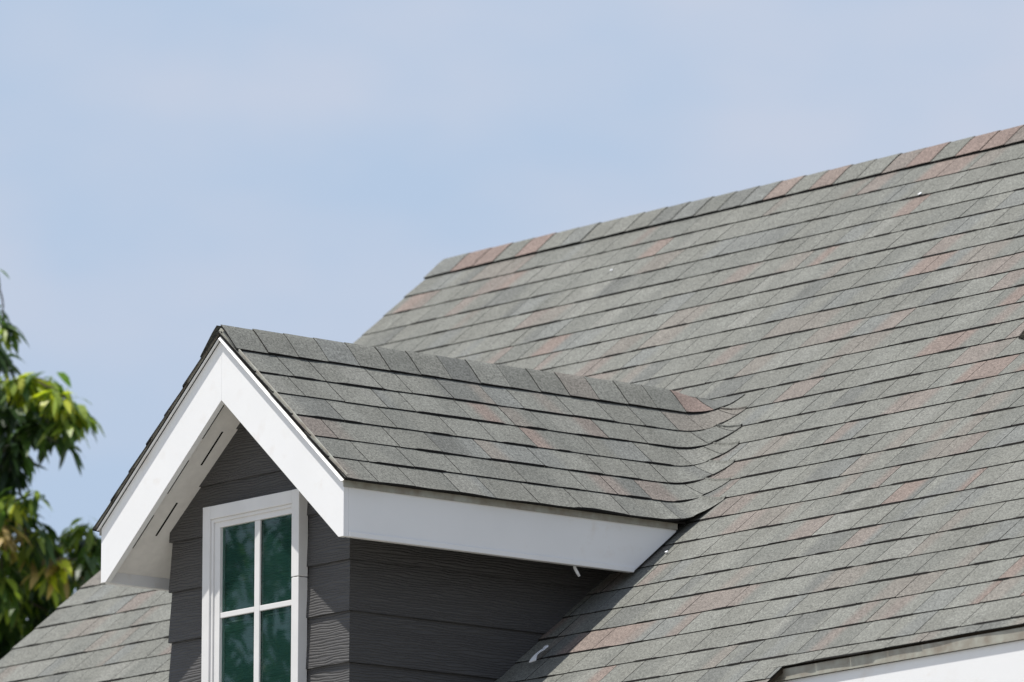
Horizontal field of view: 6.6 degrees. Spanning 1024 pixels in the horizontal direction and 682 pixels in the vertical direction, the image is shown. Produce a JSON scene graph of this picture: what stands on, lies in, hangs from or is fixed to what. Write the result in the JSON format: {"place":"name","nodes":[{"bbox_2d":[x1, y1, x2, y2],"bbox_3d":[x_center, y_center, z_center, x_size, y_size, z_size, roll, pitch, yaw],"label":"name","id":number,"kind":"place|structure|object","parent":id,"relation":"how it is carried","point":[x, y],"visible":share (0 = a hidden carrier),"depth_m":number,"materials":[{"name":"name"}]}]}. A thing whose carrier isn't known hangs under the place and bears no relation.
{"place":"outdoors","nodes":[
{"label":"outdoors","id":0,"kind":"place"},
{"bbox_2d":[0,125,1023,681],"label":"house","id":1,"kind":"structure","parent":0,"point":[780,423],"depth_m":31.68,"materials":[{"name":"grey tile"}]},
{"bbox_2d":[201,489,307,681],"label":"window","id":2,"kind":"structure","parent":1,"relation":"in","point":[216,518],"depth_m":31.49,"materials":[{"name":"paint"}]},
{"bbox_2d":[529,645,547,662],"bbox_3d":[0.100,1.111,31.376,0.031,0.073,0.095,-7,-13,36],"label":"plastic scrap","id":3,"kind":"object","parent":1,"relation":"on","point":[533,658],"visible":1,"depth_m":31.35,"materials":[{"name":"white plastic"}]},
{"bbox_2d":[573,566,579,576],"bbox_3d":[0.231,0.811,31.537,0.031,0.063,0.012,5,-11,-24],"label":"caulk drip","id":4,"kind":"object","parent":1,"relation":"hanging from","point":[576,571],"visible":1,"depth_m":31.53,"materials":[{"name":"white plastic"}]},
{"bbox_2d":[0,0,1023,619],"label":"sky","id":5,"kind":"structure","parent":0,"point":[172,172],"materials":[{"name":"blue"}]},
{"label":"ground","id":6,"kind":"structure","parent":0,"visible":0},
{"bbox_2d":[0,269,104,659],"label":"tree","id":7,"kind":"object","parent":6,"relation":"on","point":[43,580],"visible":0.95,"depth_m":39.85,"materials":[{"name":"green plant"}]}
]}

